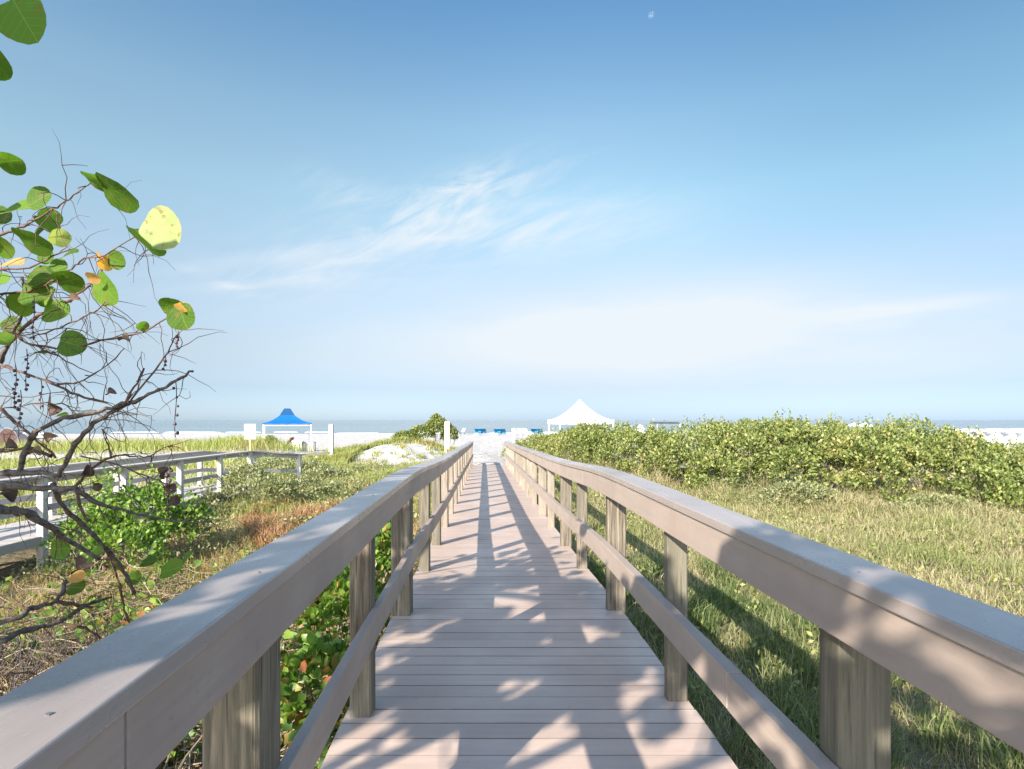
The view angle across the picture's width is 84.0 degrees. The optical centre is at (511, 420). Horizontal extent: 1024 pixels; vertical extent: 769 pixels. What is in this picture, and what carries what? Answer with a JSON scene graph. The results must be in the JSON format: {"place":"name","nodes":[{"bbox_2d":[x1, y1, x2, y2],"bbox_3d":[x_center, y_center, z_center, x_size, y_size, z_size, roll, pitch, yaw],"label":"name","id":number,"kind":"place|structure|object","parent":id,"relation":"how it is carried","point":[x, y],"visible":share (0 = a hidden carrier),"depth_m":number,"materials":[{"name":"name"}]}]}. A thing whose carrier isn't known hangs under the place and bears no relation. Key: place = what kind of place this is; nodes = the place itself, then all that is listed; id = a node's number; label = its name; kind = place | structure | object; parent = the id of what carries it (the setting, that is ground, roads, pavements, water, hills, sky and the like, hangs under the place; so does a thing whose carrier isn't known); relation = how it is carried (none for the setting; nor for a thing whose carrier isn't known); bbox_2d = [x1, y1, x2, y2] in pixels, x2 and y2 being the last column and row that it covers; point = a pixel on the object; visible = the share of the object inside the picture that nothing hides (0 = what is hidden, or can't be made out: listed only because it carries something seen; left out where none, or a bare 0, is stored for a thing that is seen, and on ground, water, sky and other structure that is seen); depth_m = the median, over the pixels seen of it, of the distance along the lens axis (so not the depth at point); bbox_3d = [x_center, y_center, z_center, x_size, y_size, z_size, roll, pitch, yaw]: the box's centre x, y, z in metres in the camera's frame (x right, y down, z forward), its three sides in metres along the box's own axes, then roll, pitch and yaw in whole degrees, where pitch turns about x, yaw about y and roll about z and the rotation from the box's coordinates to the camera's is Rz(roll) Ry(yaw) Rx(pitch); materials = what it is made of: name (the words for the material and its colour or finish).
{"place":"outdoors","nodes":[
{"label":"outdoors","id":0,"kind":"place"},
{"bbox_2d":[0,452,315,525],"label":"field grass","id":1,"kind":"structure","parent":0,"point":[33,462],"depth_m":26.14,"materials":[{"name":"green plant"}]},
{"bbox_2d":[0,474,431,768],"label":"dry grass","id":2,"kind":"structure","parent":0,"point":[237,538],"depth_m":8.50,"materials":[{"name":"beige plant"}]},
{"bbox_2d":[165,436,471,523],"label":"dune grass","id":3,"kind":"structure","parent":0,"point":[343,455],"depth_m":22.30,"materials":[{"name":"plant"}]},
{"bbox_2d":[0,434,1023,768],"bbox_3d":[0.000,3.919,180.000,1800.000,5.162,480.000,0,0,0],"label":"ground","id":4,"kind":"structure","parent":0,"point":[488,448],"depth_m":11.72,"materials":[{"name":"beige soil"}]},
{"bbox_2d":[0,428,26,445],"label":"beach tent","id":5,"kind":"object","parent":4,"relation":"on","point":[22,436],"visible":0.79,"depth_m":59.98,"materials":[{"name":"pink fabric"}]},
{"bbox_2d":[0,592,201,768],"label":"dead brush","id":6,"kind":"object","parent":4,"relation":"on","point":[19,657],"visible":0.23,"depth_m":5.22,"materials":[{"name":"brown plant"}]},
{"bbox_2d":[0,0,226,694],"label":"sea grape tree","id":7,"kind":"object","parent":4,"relation":"on","point":[158,233],"visible":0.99,"depth_m":2.56,"materials":[{"name":"green plant"}]},
{"bbox_2d":[39,458,220,572],"bbox_3d":[-6.598,1.675,9.464,2.792,2.092,2.050,0,0,0],"label":"shrub","id":8,"kind":"object","parent":4,"relation":"on","point":[144,535],"visible":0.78,"depth_m":9.40,"materials":[{"name":"green plant"}]},
{"bbox_2d":[0,484,264,555],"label":"boardwalk deck","id":9,"kind":"structure","parent":4,"relation":"on","point":[11,540],"depth_m":10.83,"materials":[{"name":"grey wood"}]},
{"bbox_2d":[0,451,261,548],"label":"boardwalk railing","id":10,"kind":"object","parent":9,"relation":"attached to","point":[73,466],"visible":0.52,"depth_m":14.61,"materials":[{"name":"grey wood"}]},
{"bbox_2d":[0,451,305,572],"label":"boardwalk railing","id":11,"kind":"object","parent":9,"relation":"attached to","point":[40,508],"visible":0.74,"depth_m":12.92,"materials":[{"name":"grey wood"}]},
{"bbox_2d":[0,543,298,757],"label":"creeping plants","id":12,"kind":"object","parent":4,"relation":"on","point":[154,602],"visible":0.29,"depth_m":6.83,"materials":[{"name":"green plant"}]},
{"bbox_2d":[0,433,324,455],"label":"sea oats","id":13,"kind":"object","parent":4,"relation":"on","point":[219,443],"visible":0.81,"depth_m":38.42,"materials":[{"name":"green plant"}]},
{"bbox_2d":[0,556,415,768],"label":"dry twigs","id":14,"kind":"object","parent":4,"relation":"on","point":[191,750],"visible":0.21,"depth_m":6.31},
{"bbox_2d":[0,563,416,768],"bbox_3d":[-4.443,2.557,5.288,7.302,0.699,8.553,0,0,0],"label":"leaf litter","id":15,"kind":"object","parent":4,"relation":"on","point":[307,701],"visible":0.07,"depth_m":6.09,"materials":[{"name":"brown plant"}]},
{"bbox_2d":[8,460,431,588],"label":"weeds","id":16,"kind":"object","parent":4,"relation":"on","point":[63,563],"visible":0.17,"depth_m":12.14,"materials":[{"name":"green plant"}]},
{"bbox_2d":[244,424,255,450],"bbox_3d":[-13.812,1.427,30.040,0.600,2.423,0.120,0,0,0],"label":"sign","id":17,"kind":"object","parent":4,"relation":"on","point":[250,432],"visible":0.96,"depth_m":29.98,"materials":[{"name":"white paint"}]},
{"bbox_2d":[265,434,276,441],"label":"shrub","id":18,"kind":"object","parent":4,"relation":"on","point":[270,437],"visible":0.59,"depth_m":40.86,"materials":[{"name":"green plant"}]},
{"bbox_2d":[167,608,389,768],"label":"ground cover","id":19,"kind":"object","parent":4,"relation":"on","point":[287,634],"visible":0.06,"depth_m":4.05,"materials":[{"name":"green plant"}]},
{"bbox_2d":[194,450,366,516],"bbox_3d":[-6.067,1.785,15.548,4.145,2.057,2.890,0,0,-10],"label":"shrub","id":20,"kind":"object","parent":4,"relation":"on","point":[272,483],"visible":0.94,"depth_m":15.32,"materials":[{"name":"green plant"}]},
{"bbox_2d":[262,408,311,441],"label":"canopy tent","id":21,"kind":"object","parent":4,"relation":"on","point":[287,416],"visible":0.88,"depth_m":44.03,"materials":[{"name":"blue fabric"}]},
{"bbox_2d":[233,496,349,548],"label":"red weeds","id":22,"kind":"object","parent":4,"relation":"on","point":[270,529],"visible":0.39,"depth_m":12.00,"materials":[{"name":"plant"}]},
{"bbox_2d":[292,440,304,450],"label":"counter table","id":23,"kind":"object","parent":4,"relation":"on","point":[298,443],"visible":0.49,"depth_m":43.23,"materials":[{"name":"white paint"}]},
{"bbox_2d":[257,457,349,478],"bbox_3d":[-8.492,2.008,23.162,5.308,1.052,2.393,0,0,37],"label":"shrub","id":24,"kind":"object","parent":4,"relation":"on","point":[292,463],"visible":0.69,"depth_m":22.55,"materials":[{"name":"green plant"}]},
{"bbox_2d":[302,442,315,450],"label":"counter table","id":25,"kind":"object","parent":4,"relation":"on","point":[306,444],"visible":0.69,"depth_m":43.72,"materials":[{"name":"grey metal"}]},
{"bbox_2d":[301,452,329,456],"bbox_3d":[-10.575,2.092,30.550,1.650,0.800,0.160,0,0,0],"label":"rail","id":26,"kind":"object","parent":4,"relation":"on","point":[317,454],"visible":0.48,"depth_m":30.47,"materials":[{"name":"beige wood"}]},
{"bbox_2d":[329,424,333,454],"bbox_3d":[-9.850,1.365,31.000,0.220,2.285,0.220,0,0,0],"label":"wooden post","id":27,"kind":"object","parent":4,"relation":"on","point":[331,438],"visible":0.6,"depth_m":30.89,"materials":[{"name":"white wood"}]},
{"bbox_2d":[280,520,413,745],"bbox_3d":[-1.666,1.865,6.085,0.992,1.384,5.034,0,0,-4],"label":"shrub","id":28,"kind":"object","parent":4,"relation":"on","point":[334,647],"visible":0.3,"depth_m":4.37,"materials":[{"name":"green plant"}]},
{"bbox_2d":[350,440,445,465],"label":"mound tufts","id":29,"kind":"object","parent":4,"relation":"on","point":[400,445],"visible":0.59,"depth_m":30.79,"materials":[{"name":"green plant"}]},
{"bbox_2d":[391,413,458,445],"bbox_3d":[-5.407,0.809,35.187,4.290,2.579,2.016,0,0,0],"label":"shrub","id":30,"kind":"object","parent":4,"relation":"on","point":[430,428],"visible":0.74,"depth_m":34.83,"materials":[{"name":"green plant"}]},
{"bbox_2d":[444,421,449,452],"bbox_3d":[-3.757,1.133,33.000,0.290,2.147,0.290,0,0,0],"label":"wooden post","id":31,"kind":"object","parent":4,"relation":"on","point":[446,434],"visible":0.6,"depth_m":32.85,"materials":[{"name":"white wood"}]},
{"bbox_2d":[474,429,486,433],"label":"beach lounger","id":32,"kind":"object","parent":4,"relation":"on","point":[480,431],"visible":0.95,"depth_m":112.40,"materials":[{"name":"blue fabric"}]},
{"bbox_2d":[494,429,505,434],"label":"beach lounger","id":33,"kind":"object","parent":4,"relation":"on","point":[499,431],"visible":0.98,"depth_m":112.33,"materials":[{"name":"blue fabric"}]},
{"bbox_2d":[512,429,514,442],"bbox_3d":[0.090,1.561,33.500,0.140,2.096,0.140,0,0,0],"label":"wooden post","id":34,"kind":"object","parent":4,"relation":"on","point":[513,435],"visible":0.51,"depth_m":33.43,"materials":[{"name":"white wood"}]},
{"bbox_2d":[320,465,737,768],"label":"boardwalk deck","id":35,"kind":"structure","parent":4,"relation":"on","point":[511,641],"depth_m":3.40,"materials":[{"name":"grey wood"}]},
{"bbox_2d":[0,441,473,768],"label":"boardwalk railing","id":36,"kind":"object","parent":35,"relation":"attached to","point":[153,688],"visible":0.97,"depth_m":1.42,"materials":[{"name":"grey wood"}]},
{"bbox_2d":[504,441,1023,768],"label":"boardwalk railing","id":37,"kind":"object","parent":35,"relation":"attached to","point":[877,625],"visible":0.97,"depth_m":1.63,"materials":[{"name":"grey wood"}]},
{"bbox_2d":[531,429,542,433],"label":"beach lounger","id":38,"kind":"object","parent":4,"relation":"on","point":[535,431],"visible":0.68,"depth_m":113.43,"materials":[{"name":"blue fabric"}]},
{"bbox_2d":[548,400,613,434],"bbox_3d":[4.515,0.600,38.000,3.620,3.920,3.620,0,0,-8],"label":"canopy tent","id":39,"kind":"object","parent":4,"relation":"on","point":[580,410],"visible":0.84,"depth_m":36.92,"materials":[{"name":"white fabric"}]},
{"bbox_2d":[651,422,679,430],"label":"shade canopy","id":40,"kind":"object","parent":4,"relation":"on","point":[657,423],"visible":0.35,"depth_m":58.88,"materials":[{"name":"white paint"}]},
{"bbox_2d":[708,476,764,493],"bbox_3d":[6.960,2.136,17.594,2.058,0.783,1.494,0,0,0],"label":"brush clump","id":41,"kind":"object","parent":4,"relation":"on","point":[751,482],"visible":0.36,"depth_m":17.32,"materials":[{"name":"green plant"}]},
{"bbox_2d":[500,408,1023,510],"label":"scrub thicket","id":42,"kind":"object","parent":4,"relation":"on","point":[786,445],"visible":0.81,"depth_m":17.38,"materials":[{"name":"green plant"}]},
{"bbox_2d":[537,448,1023,768],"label":"meadow grass","id":43,"kind":"structure","parent":4,"relation":"on","point":[892,521],"depth_m":10.81,"materials":[{"name":"green plant"}]},
{"bbox_2d":[555,477,1023,767],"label":"weeds","id":44,"kind":"object","parent":4,"relation":"on","point":[900,684],"visible":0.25,"depth_m":9.10,"materials":[{"name":"green plant"}]},
{"bbox_2d":[742,479,847,510],"bbox_3d":[7.648,2.055,15.216,2.920,0.948,1.450,0,0,0],"label":"brush clump","id":45,"kind":"object","parent":4,"relation":"on","point":[784,486],"visible":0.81,"depth_m":15.02,"materials":[{"name":"green plant"}]},
{"bbox_2d":[885,492,981,515],"bbox_3d":[10.738,2.179,14.402,2.350,0.726,1.465,0,0,0],"label":"brush clump","id":46,"kind":"object","parent":4,"relation":"on","point":[935,497],"visible":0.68,"depth_m":14.22,"materials":[{"name":"green plant"}]},
{"bbox_2d":[970,431,987,440],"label":"beach lounger","id":47,"kind":"object","parent":4,"relation":"on","point":[979,433],"visible":0.12,"depth_m":55.58,"materials":[{"name":"white plastic"}]},
{"bbox_2d":[974,430,1002,443],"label":"beach lounger","id":48,"kind":"object","parent":4,"relation":"on","point":[989,434],"visible":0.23,"depth_m":55.32,"materials":[{"name":"white plastic"}]},
{"bbox_2d":[991,430,1019,443],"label":"beach lounger","id":49,"kind":"object","parent":4,"relation":"on","point":[1006,434],"visible":0.47,"depth_m":55.31,"materials":[{"name":"white plastic"}]},
{"bbox_2d":[1006,431,1023,447],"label":"beach lounger","id":50,"kind":"object","parent":4,"relation":"on","point":[1020,434],"visible":0.25,"depth_m":55.77,"materials":[{"name":"white plastic"}]},
{"bbox_2d":[0,420,1023,433],"bbox_3d":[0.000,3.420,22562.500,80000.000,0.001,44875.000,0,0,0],"label":"sea","id":51,"kind":"structure","parent":0,"point":[317,426],"depth_m":359.23,"materials":[{"name":"liquid"}]},
{"bbox_2d":[0,0,1023,419],"label":"sky","id":52,"kind":"structure","parent":0,"point":[384,209],"materials":[{"name":"blue"}]},
{"bbox_2d":[576,547,1023,768],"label":"lush grass","id":53,"kind":"structure","parent":0,"point":[808,723],"depth_m":5.39,"materials":[{"name":"green plant"}]}
]}

